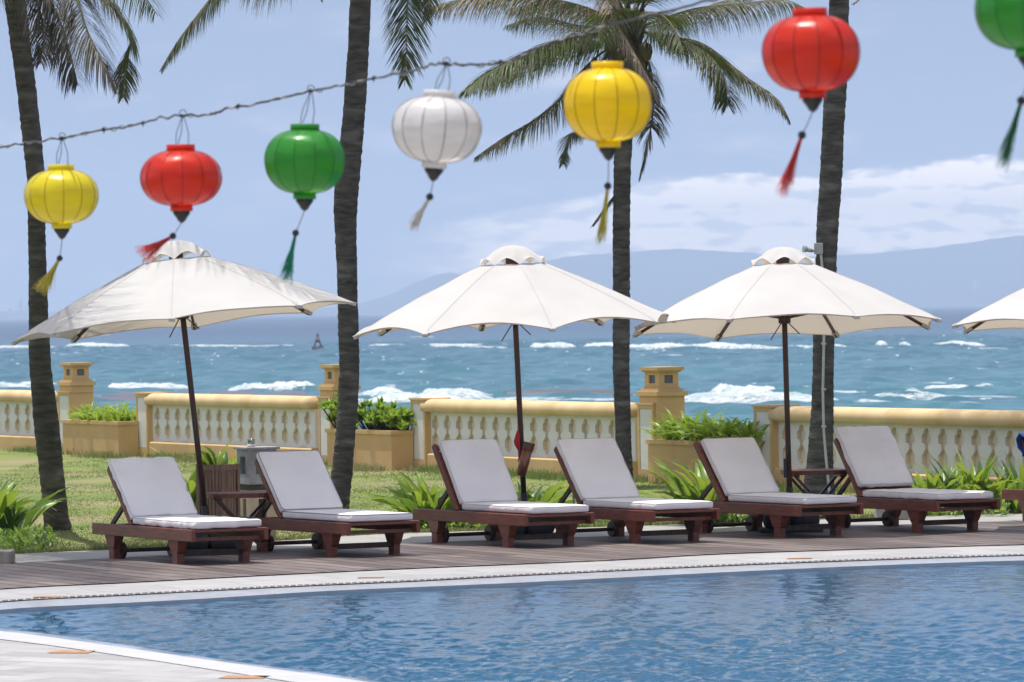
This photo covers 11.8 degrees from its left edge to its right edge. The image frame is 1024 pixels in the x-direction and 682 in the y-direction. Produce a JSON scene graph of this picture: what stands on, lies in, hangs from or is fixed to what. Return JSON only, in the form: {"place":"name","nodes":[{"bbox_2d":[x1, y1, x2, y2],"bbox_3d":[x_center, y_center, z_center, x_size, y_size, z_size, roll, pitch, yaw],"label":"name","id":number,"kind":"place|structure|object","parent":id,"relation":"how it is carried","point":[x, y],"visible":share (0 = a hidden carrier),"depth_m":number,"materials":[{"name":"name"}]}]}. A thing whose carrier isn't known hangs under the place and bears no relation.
{"place":"outdoors","nodes":[
{"label":"outdoors","id":0,"kind":"place"},
{"bbox_2d":[0,549,14,563],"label":"stone block","id":1,"kind":"structure","parent":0,"point":[7,556],"depth_m":40.29,"materials":[{"name":"grey stone"}]},
{"bbox_2d":[0,640,285,681],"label":"pool paving","id":2,"kind":"structure","parent":0,"point":[24,662],"depth_m":28.15,"materials":[{"name":"stone"}]},
{"bbox_2d":[0,631,364,681],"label":"pool grate","id":3,"kind":"object","parent":2,"relation":"on","point":[285,675],"visible":1,"depth_m":28.79,"materials":[{"name":"white plastic"}]},
{"bbox_2d":[0,628,378,681],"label":"pool edge tiles","id":4,"kind":"object","parent":2,"relation":"on","point":[135,647],"visible":0.48,"depth_m":29.69,"materials":[{"name":"white tile"}]},
{"bbox_2d":[34,558,796,677],"bbox_3d":[-1.589,1.813,34.037,4.420,0.003,12.922,-1,0,17],"label":"paving inset","id":5,"kind":"object","parent":2,"relation":"on","point":[85,651],"visible":1,"depth_m":29.54,"materials":[{"name":"beige stone"}]},
{"bbox_2d":[94,390,306,402],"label":"beach","id":6,"kind":"structure","parent":0,"point":[126,396],"depth_m":308.02,"materials":[{"name":"beige sand"}]},
{"bbox_2d":[247,439,254,446],"bbox_3d":[-2.313,0.905,44.023,0.076,0.070,0.076,-1,0,0],"label":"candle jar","id":7,"kind":"object","parent":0,"point":[251,442],"visible":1,"depth_m":44.00,"materials":[{"name":"white glass"}]},
{"bbox_2d":[0,0,718,148],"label":"lantern cord","id":8,"kind":"object","parent":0,"point":[310,90],"visible":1,"depth_m":18.39,"materials":[{"name":"black fabric"}]},
{"bbox_2d":[24,133,98,296],"bbox_3d":[-1.947,-0.546,21.456,0.320,0.710,0.320,-1,0,0],"label":"silk lantern","id":9,"kind":"object","parent":8,"relation":"hanging from","point":[61,198],"visible":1,"depth_m":21.35,"materials":[{"name":"yellow fabric"}]},
{"bbox_2d":[134,109,221,265],"bbox_3d":[-1.315,-0.596,19.505,0.352,0.629,0.322,-1,0,0],"label":"silk lantern","id":10,"kind":"object","parent":8,"relation":"hanging from","point":[181,180],"visible":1,"depth_m":19.41,"materials":[{"name":"red fabric"}]},
{"bbox_2d":[264,85,344,285],"bbox_3d":[-0.800,-0.603,19.197,0.316,0.776,0.316,-1,0,0],"label":"silk lantern","id":11,"kind":"object","parent":8,"relation":"hanging from","point":[304,164],"visible":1,"depth_m":19.09,"materials":[{"name":"green fabric"}]},
{"bbox_2d":[392,57,481,232],"bbox_3d":[-0.264,-0.692,17.535,0.317,0.620,0.319,-1,0,0],"label":"silk lantern","id":12,"kind":"object","parent":8,"relation":"hanging from","point":[435,132],"visible":1,"depth_m":17.43,"materials":[{"name":"white fabric"}]},
{"bbox_2d":[563,61,651,243],"bbox_3d":[0.344,-0.668,17.705,0.317,0.656,0.317,-1,0,0],"label":"silk lantern","id":13,"kind":"object","parent":8,"relation":"hanging from","point":[607,107],"visible":1,"depth_m":17.60,"materials":[{"name":"yellow fabric"}]},
{"bbox_2d":[762,7,859,197],"bbox_3d":[0.970,-0.768,16.066,0.322,0.619,0.322,-1,0,0],"label":"silk lantern","id":14,"kind":"object","parent":8,"relation":"hanging from","point":[811,55],"visible":1,"depth_m":15.96,"materials":[{"name":"red fabric"}]},
{"bbox_2d":[974,0,1023,171],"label":"silk lantern","id":15,"kind":"object","parent":8,"relation":"hanging from","point":[1000,23],"visible":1,"depth_m":14.51,"materials":[{"name":"green fabric"}]},
{"bbox_2d":[0,550,1023,681],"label":"pool water","id":16,"kind":"structure","parent":0,"point":[959,623],"depth_m":32.09,"materials":[{"name":"blue liquid"}]},
{"bbox_2d":[0,333,1023,429],"bbox_3d":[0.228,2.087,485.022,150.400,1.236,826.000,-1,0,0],"label":"sea","id":17,"kind":"structure","parent":0,"point":[865,367],"depth_m":423.76,"materials":[{"name":"liquid"}]},
{"bbox_2d":[311,334,323,348],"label":"navigation buoy","id":18,"kind":"object","parent":17,"relation":"on","point":[316,347],"visible":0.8,"depth_m":670.59,"materials":[{"name":"paint"}]},
{"bbox_2d":[0,331,1023,403],"bbox_3d":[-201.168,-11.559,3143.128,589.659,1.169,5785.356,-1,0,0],"label":"sea foam","id":19,"kind":"object","parent":17,"relation":"on","point":[731,390],"visible":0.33,"depth_m":292.52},
{"bbox_2d":[498,389,632,394],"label":"wave","id":20,"kind":"object","parent":17,"relation":"in","point":[536,391],"visible":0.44,"depth_m":291.23,"materials":[{"name":"white liquid"}]},
{"bbox_2d":[0,521,1023,588],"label":"wooden deck","id":21,"kind":"structure","parent":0,"point":[272,562],"depth_m":40.91,"materials":[{"name":"brown wood"}]},
{"bbox_2d":[92,456,268,563],"bbox_3d":[-2.723,1.376,40.523,0.680,0.831,1.970,-1,0,-29],"label":"sun lounger","id":22,"kind":"object","parent":21,"relation":"on","point":[155,498],"visible":1,"depth_m":40.75,"materials":[{"name":"white fabric"}]},
{"bbox_2d":[11,240,356,550],"bbox_3d":[-2.756,0.467,41.760,2.714,2.632,2.729,-1,0,22],"label":"parasol","id":23,"kind":"object","parent":21,"relation":"on","point":[175,289],"visible":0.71,"depth_m":41.23,"materials":[{"name":"white fabric"}]},
{"bbox_2d":[206,491,268,542],"bbox_3d":[-2.274,1.533,42.010,0.632,0.504,0.472,-1,0,-9],"label":"side table","id":24,"kind":"object","parent":21,"relation":"on","point":[217,497],"visible":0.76,"depth_m":41.81,"materials":[{"name":"red wood"}]},
{"bbox_2d":[238,450,419,556],"bbox_3d":[-1.540,1.348,41.411,0.680,0.845,1.970,-1,0,-30],"label":"sun lounger","id":25,"kind":"object","parent":21,"relation":"on","point":[301,490],"visible":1,"depth_m":41.61,"materials":[{"name":"white fabric"}]},
{"bbox_2d":[413,438,594,547],"bbox_3d":[-0.085,1.298,42.561,0.680,0.892,1.970,-1,0,-29],"label":"sun lounger","id":26,"kind":"object","parent":21,"relation":"on","point":[478,482],"visible":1,"depth_m":42.80,"materials":[{"name":"white fabric"}]},
{"bbox_2d":[353,245,675,534],"bbox_3d":[0.039,0.446,43.624,2.709,2.576,2.710,-1,0,10],"label":"parasol","id":27,"kind":"object","parent":21,"relation":"on","point":[514,290],"visible":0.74,"depth_m":42.98,"materials":[{"name":"white fabric"}]},
{"bbox_2d":[514,430,519,461],"bbox_3d":[0.044,0.923,43.572,0.058,0.282,0.029,-1,0,0],"label":"red rag","id":28,"kind":"object","parent":27,"relation":"attached to","point":[517,441],"visible":1,"depth_m":43.57,"materials":[{"name":"fabric"}]},
{"bbox_2d":[516,441,534,476],"bbox_3d":[0.119,1.038,43.561,0.176,0.315,0.103,-1,0,-22],"label":"cup holder","id":29,"kind":"object","parent":27,"relation":"attached to","point":[526,455],"visible":1,"depth_m":43.52,"materials":[{"name":"brown wood"}]},
{"bbox_2d":[554,437,719,543],"bbox_3d":[0.995,1.290,43.016,0.680,0.873,1.970,-1,0,-29],"label":"sun lounger","id":30,"kind":"object","parent":21,"relation":"on","point":[598,476],"visible":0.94,"depth_m":43.22,"materials":[{"name":"white fabric"}]},
{"bbox_2d":[693,437,863,537],"bbox_3d":[2.257,1.283,43.733,0.680,0.843,1.970,-1,0,-30],"label":"sun lounger","id":31,"kind":"object","parent":21,"relation":"on","point":[739,474],"visible":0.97,"depth_m":43.90,"materials":[{"name":"white fabric"}]},
{"bbox_2d":[632,247,941,532],"bbox_3d":[2.439,0.428,44.247,2.710,2.537,2.704,-1,0,0],"label":"parasol","id":32,"kind":"object","parent":21,"relation":"on","point":[784,291],"visible":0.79,"depth_m":43.83,"materials":[{"name":"white fabric"}]},
{"bbox_2d":[783,458,786,477],"bbox_3d":[2.429,1.130,44.141,0.030,0.170,0.050,-1,0,0],"label":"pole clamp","id":33,"kind":"object","parent":32,"relation":"attached to","point":[784,467],"visible":1,"depth_m":44.12,"materials":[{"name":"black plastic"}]},
{"bbox_2d":[780,468,846,521],"bbox_3d":[2.763,1.433,45.010,0.642,0.532,0.472,-1,0,-9],"label":"side table","id":34,"kind":"object","parent":21,"relation":"on","point":[835,473],"visible":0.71,"depth_m":44.83,"materials":[{"name":"red wood"}]},
{"bbox_2d":[834,425,999,532],"bbox_3d":[3.513,1.225,44.335,0.680,0.918,1.970,-1,0,-30],"label":"sun lounger","id":35,"kind":"object","parent":21,"relation":"on","point":[877,470],"visible":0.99,"depth_m":44.54,"materials":[{"name":"white fabric"}]},
{"bbox_2d":[951,288,1023,333],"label":"parasol","id":36,"kind":"object","parent":21,"relation":"on","point":[1006,312],"visible":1,"depth_m":43.60,"materials":[{"name":"white fabric"}]},
{"bbox_2d":[1002,439,1023,520],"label":"sun lounger","id":37,"kind":"object","parent":21,"relation":"on","point":[1012,494],"visible":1,"depth_m":45.74,"materials":[{"name":"red wood"}]},
{"bbox_2d":[1016,433,1023,456],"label":"towel","id":38,"kind":"object","parent":37,"relation":"hanging from","point":[1020,436],"visible":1,"depth_m":45.73,"materials":[{"name":"blue fabric"}]},
{"bbox_2d":[0,235,1023,318],"bbox_3d":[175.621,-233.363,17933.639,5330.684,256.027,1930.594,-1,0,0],"label":"mountains","id":39,"kind":"structure","parent":0,"point":[941,276],"depth_m":17472.81,"materials":[{"name":"blue"}]},
{"bbox_2d":[0,306,1023,350],"bbox_3d":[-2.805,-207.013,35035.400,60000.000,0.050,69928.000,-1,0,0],"label":"open sea","id":40,"kind":"structure","parent":0,"point":[291,328],"depth_m":1259.24,"materials":[{"name":"liquid"}]},
{"bbox_2d":[8,308,12,318],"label":"tower","id":41,"kind":"structure","parent":40,"relation":"on","point":[10,313],"depth_m":16492.42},
{"bbox_2d":[18,299,22,318],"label":"tower","id":42,"kind":"structure","parent":40,"relation":"on","point":[20,301],"depth_m":16493.06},
{"bbox_2d":[0,445,1023,553],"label":"lawn","id":43,"kind":"structure","parent":0,"point":[11,461],"depth_m":56.74,"materials":[{"name":"green plant"}]},
{"bbox_2d":[0,390,57,449],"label":"balustrade","id":44,"kind":"object","parent":43,"relation":"on","point":[16,422],"visible":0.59,"depth_m":75.06,"materials":[{"name":"paint"}]},
{"bbox_2d":[0,469,86,533],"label":"strap leaf plant","id":45,"kind":"object","parent":43,"relation":"on","point":[9,508],"visible":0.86,"depth_m":44.66,"materials":[{"name":"green plant"}]},
{"bbox_2d":[56,391,91,454],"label":"wall pedestal","id":46,"kind":"object","parent":43,"relation":"on","point":[66,399],"depth_m":73.19,"materials":[{"name":"yellow paint"}]},
{"bbox_2d":[57,362,95,410],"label":"lamp turret","id":47,"kind":"object","parent":46,"relation":"on","point":[76,376],"visible":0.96,"depth_m":73.20,"materials":[{"name":"yellow paint"}]},
{"bbox_2d":[0,0,172,530],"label":"palm tree","id":48,"kind":"object","parent":43,"relation":"on","point":[48,440],"visible":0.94,"depth_m":43.50,"materials":[{"name":"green plant"}]},
{"bbox_2d":[61,419,138,455],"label":"planter box","id":49,"kind":"object","parent":43,"relation":"on","point":[119,437],"visible":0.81,"depth_m":71.23,"materials":[{"name":"yellow paint"}]},
{"bbox_2d":[64,393,131,423],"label":"planter plant","id":50,"kind":"object","parent":49,"relation":"in","point":[80,417],"visible":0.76,"depth_m":72.10,"materials":[{"name":"green plant"}]},
{"bbox_2d":[74,396,133,420],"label":"planter plant","id":51,"kind":"object","parent":49,"relation":"in","point":[88,415],"visible":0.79,"depth_m":71.58,"materials":[{"name":"green plant"}]},
{"bbox_2d":[90,399,135,420],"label":"planter plant","id":52,"kind":"object","parent":49,"relation":"in","point":[124,414],"visible":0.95,"depth_m":71.10,"materials":[{"name":"green plant"}]},
{"bbox_2d":[134,392,170,455],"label":"wall pedestal","id":53,"kind":"object","parent":43,"relation":"on","point":[144,414],"depth_m":70.67,"materials":[{"name":"yellow paint"}]},
{"bbox_2d":[66,420,261,515],"bbox_3d":[-3.073,1.241,44.794,1.946,1.059,1.786,-1,0,0],"label":"strap leaf plant","id":54,"kind":"object","parent":43,"relation":"on","point":[191,484],"visible":0.11,"depth_m":44.48,"materials":[{"name":"green plant"}]},
{"bbox_2d":[196,463,239,517],"bbox_3d":[-2.557,1.421,43.211,0.275,0.704,0.275,-1,0,31],"label":"wooden planter","id":55,"kind":"object","parent":43,"relation":"on","point":[219,478],"visible":0.45,"depth_m":43.11,"materials":[{"name":"brown wood"}]},
{"bbox_2d":[183,446,230,470],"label":"potted plant","id":56,"kind":"object","parent":55,"relation":"on","point":[219,457],"visible":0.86,"depth_m":43.19,"materials":[{"name":"green plant"}]},
{"bbox_2d":[144,393,318,459],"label":"balustrade","id":57,"kind":"object","parent":43,"relation":"on","point":[287,422],"visible":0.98,"depth_m":68.11,"materials":[{"name":"paint"}]},
{"bbox_2d":[233,446,279,538],"bbox_3d":[-2.262,1.351,44.086,0.320,0.825,0.320,-1,0,-25],"label":"garden lamp","id":58,"kind":"object","parent":43,"relation":"on","point":[250,479],"visible":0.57,"depth_m":43.96,"materials":[{"name":"stone"}]},
{"bbox_2d":[159,0,444,508],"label":"palm tree","id":59,"kind":"object","parent":43,"relation":"on","point":[346,194],"visible":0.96,"depth_m":49.39,"materials":[{"name":"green plant"}]},
{"bbox_2d":[316,396,332,462],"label":"wall pedestal","id":60,"kind":"object","parent":43,"relation":"on","point":[323,424],"depth_m":65.47,"materials":[{"name":"yellow paint"}]},
{"bbox_2d":[317,364,360,427],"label":"lamp turret","id":61,"kind":"object","parent":60,"relation":"on","point":[328,386],"visible":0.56,"depth_m":65.36,"materials":[{"name":"yellow paint"}]},
{"bbox_2d":[325,428,413,469],"bbox_3d":[-1.680,1.436,63.953,0.690,0.600,1.924,-1,0,-28],"label":"planter box","id":62,"kind":"object","parent":43,"relation":"on","point":[393,449],"visible":0.61,"depth_m":63.22,"materials":[{"name":"yellow paint"}]},
{"bbox_2d":[316,392,358,427],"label":"shrub","id":63,"kind":"object","parent":62,"relation":"in","point":[332,416],"visible":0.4,"depth_m":64.64,"materials":[{"name":"green plant"}]},
{"bbox_2d":[356,396,397,429],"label":"shrub","id":64,"kind":"object","parent":62,"relation":"on","point":[361,409],"visible":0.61,"depth_m":63.99,"materials":[{"name":"green plant"}]},
{"bbox_2d":[362,399,408,429],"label":"shrub","id":65,"kind":"object","parent":62,"relation":"on","point":[375,418],"visible":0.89,"depth_m":63.53,"materials":[{"name":"green plant"}]},
{"bbox_2d":[380,404,416,430],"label":"shrub","id":66,"kind":"object","parent":62,"relation":"on","point":[404,421],"visible":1,"depth_m":63.15,"materials":[{"name":"green plant"}]},
{"bbox_2d":[346,461,454,527],"bbox_3d":[-0.815,1.418,46.095,1.410,0.629,1.256,0,0,39],"label":"strap leaf plant","id":67,"kind":"object","parent":43,"relation":"on","point":[410,499],"visible":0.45,"depth_m":46.03,"materials":[{"name":"green plant"}]},
{"bbox_2d":[409,397,450,467],"bbox_3d":[-1.041,1.227,63.086,0.375,1.010,0.435,-1,0,-28],"label":"wall pedestal","id":68,"kind":"object","parent":43,"relation":"on","point":[422,440],"depth_m":62.95,"materials":[{"name":"yellow paint"}]},
{"bbox_2d":[0,497,1009,549],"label":"ground cover","id":69,"kind":"object","parent":43,"relation":"on","point":[17,535],"visible":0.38,"depth_m":43.66,"materials":[{"name":"green plant"}]},
{"bbox_2d":[420,399,637,477],"bbox_3d":[0.241,1.229,60.596,0.325,1.002,5.392,-1,0,-28],"label":"balustrade","id":70,"kind":"object","parent":43,"relation":"on","point":[547,425],"visible":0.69,"depth_m":60.49,"materials":[{"name":"paint"}]},
{"bbox_2d":[515,479,575,503],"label":"strap leaf plant","id":71,"kind":"object","parent":43,"relation":"on","point":[550,493],"visible":0.24,"depth_m":46.45,"materials":[{"name":"green plant"}]},
{"bbox_2d":[423,0,803,479],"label":"palm tree","id":72,"kind":"object","parent":43,"relation":"on","point":[626,46],"visible":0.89,"depth_m":55.70,"materials":[{"name":"green plant"}]},
{"bbox_2d":[635,403,655,478],"bbox_3d":[1.710,1.222,57.880,0.375,1.010,0.412,-1,0,-28],"label":"wall pedestal","id":73,"kind":"object","parent":43,"relation":"on","point":[644,413],"depth_m":57.85,"materials":[{"name":"yellow paint"}]},
{"bbox_2d":[636,367,687,438],"bbox_3d":[1.751,1.014,57.865,0.420,1.425,0.498,-1,0,-28],"label":"lamp turret","id":74,"kind":"object","parent":73,"relation":"on","point":[662,390],"visible":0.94,"depth_m":57.70,"materials":[{"name":"yellow paint"}]},
{"bbox_2d":[632,450,766,524],"bbox_3d":[1.702,1.340,45.849,1.549,0.718,1.595,-1,0,0],"label":"strap leaf plant","id":75,"kind":"object","parent":43,"relation":"on","point":[687,489],"visible":0.39,"depth_m":45.77,"materials":[{"name":"green plant"}]},
{"bbox_2d":[646,439,761,484],"bbox_3d":[2.328,1.427,56.370,0.690,0.600,2.065,-1,0,-28],"label":"planter box","id":76,"kind":"object","parent":43,"relation":"on","point":[684,452],"visible":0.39,"depth_m":56.63,"materials":[{"name":"yellow paint"}]},
{"bbox_2d":[638,409,723,439],"bbox_3d":[1.935,0.973,56.953,1.199,0.478,1.137,-1,0,20],"label":"planter plant","id":77,"kind":"object","parent":76,"relation":"in","point":[665,436],"visible":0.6,"depth_m":56.87,"materials":[{"name":"green plant"}]},
{"bbox_2d":[644,407,727,440],"bbox_3d":[2.022,0.967,56.622,1.260,0.484,1.276,-1,0,34],"label":"planter plant","id":78,"kind":"object","parent":76,"relation":"in","point":[674,435],"visible":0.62,"depth_m":56.55,"materials":[{"name":"green plant"}]},
{"bbox_2d":[659,412,747,443],"bbox_3d":[2.255,0.988,56.320,1.282,0.438,1.104,-1,0,0],"label":"planter plant","id":79,"kind":"object","parent":76,"relation":"in","point":[698,437],"visible":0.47,"depth_m":56.19,"materials":[{"name":"green plant"}]},
{"bbox_2d":[678,410,753,438],"bbox_3d":[2.406,0.979,55.913,1.225,0.452,1.103,-1,0,0],"label":"planter plant","id":80,"kind":"object","parent":76,"relation":"in","point":[711,424],"visible":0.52,"depth_m":55.86,"materials":[{"name":"green plant"}]},
{"bbox_2d":[706,416,769,446],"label":"planter plant","id":81,"kind":"object","parent":76,"relation":"in","point":[749,432],"visible":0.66,"depth_m":55.42,"materials":[{"name":"green plant"}]},
{"bbox_2d":[752,404,799,476],"bbox_3d":[2.957,1.219,55.520,0.375,1.010,0.429,-1,0,-28],"label":"wall pedestal","id":82,"kind":"object","parent":43,"relation":"on","point":[771,453],"depth_m":55.35,"materials":[{"name":"yellow paint"}]},
{"bbox_2d":[820,254,830,491],"bbox_3d":[3.232,0.328,51.203,0.105,2.654,0.030,-1,0,0],"label":"conduit","id":83,"kind":"object","parent":43,"relation":"on","point":[823,425],"visible":0.65,"depth_m":51.19,"materials":[{"name":"grey plastic"}]},
{"bbox_2d":[803,0,859,494],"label":"palm tree","id":84,"kind":"object","parent":43,"relation":"on","point":[831,169],"visible":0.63,"depth_m":51.22,"materials":[{"name":"brown plant"}]},
{"bbox_2d":[802,243,822,253],"bbox_3d":[3.103,-0.952,51.185,0.215,0.117,0.073,-1,0,-10],"label":"floodlight","id":85,"kind":"object","parent":84,"relation":"attached to","point":[818,248],"visible":1,"depth_m":51.16,"materials":[{"name":"grey metal"}]},
{"bbox_2d":[768,406,1023,487],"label":"balustrade","id":86,"kind":"object","parent":43,"relation":"on","point":[939,432],"visible":0.57,"depth_m":52.52,"materials":[{"name":"paint"}]},
{"bbox_2d":[907,456,999,513],"bbox_3d":[4.072,1.381,47.660,1.297,0.552,1.379,-1,0,0],"label":"strap leaf plant","id":87,"kind":"object","parent":43,"relation":"on","point":[949,485],"visible":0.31,"depth_m":47.48,"materials":[{"name":"green plant"}]},
{"bbox_2d":[907,443,1023,511],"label":"strap leaf plant","id":88,"kind":"object","parent":43,"relation":"on","point":[985,472],"visible":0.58,"depth_m":47.55,"materials":[{"name":"green plant"}]},
{"bbox_2d":[948,441,1023,511],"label":"strap leaf plant","id":89,"kind":"object","parent":43,"relation":"on","point":[1015,503],"visible":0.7,"depth_m":47.65,"materials":[{"name":"green plant"}]},
{"bbox_2d":[0,556,1023,612],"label":"overflow edge","id":90,"kind":"object","parent":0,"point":[79,603],"visible":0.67,"depth_m":37.10,"materials":[{"name":"white stone"}]},
{"bbox_2d":[0,545,1023,600],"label":"pool coping","id":91,"kind":"object","parent":90,"relation":"on","point":[324,578],"visible":1,"depth_m":38.31,"materials":[{"name":"stone"}]},
{"bbox_2d":[2,554,1022,600],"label":"drain slot","id":92,"kind":"object","parent":91,"relation":"in","point":[501,575],"visible":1,"depth_m":37.54,"materials":[{"name":"grey"}]},
{"bbox_2d":[0,0,1023,311],"label":"sky","id":93,"kind":"structure","parent":0,"point":[931,102],"materials":[{"name":"blue"}]},
{"bbox_2d":[13,513,1022,562],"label":"garden path","id":94,"kind":"structure","parent":0,"point":[97,554],"depth_m":43.96,"materials":[{"name":"grey concrete"}]},
{"bbox_2d":[875,509,908,519],"bbox_3d":[3.552,1.441,46.463,0.300,0.459,0.300,-1,0,0],"label":"stone block","id":95,"kind":"object","parent":94,"relation":"on","point":[902,516],"visible":0.12,"depth_m":46.31,"materials":[{"name":"stone"}]},
{"bbox_2d":[973,280,976,290],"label":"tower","id":96,"kind":"structure","parent":0,"point":[975,284],"depth_m":16494.27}
]}

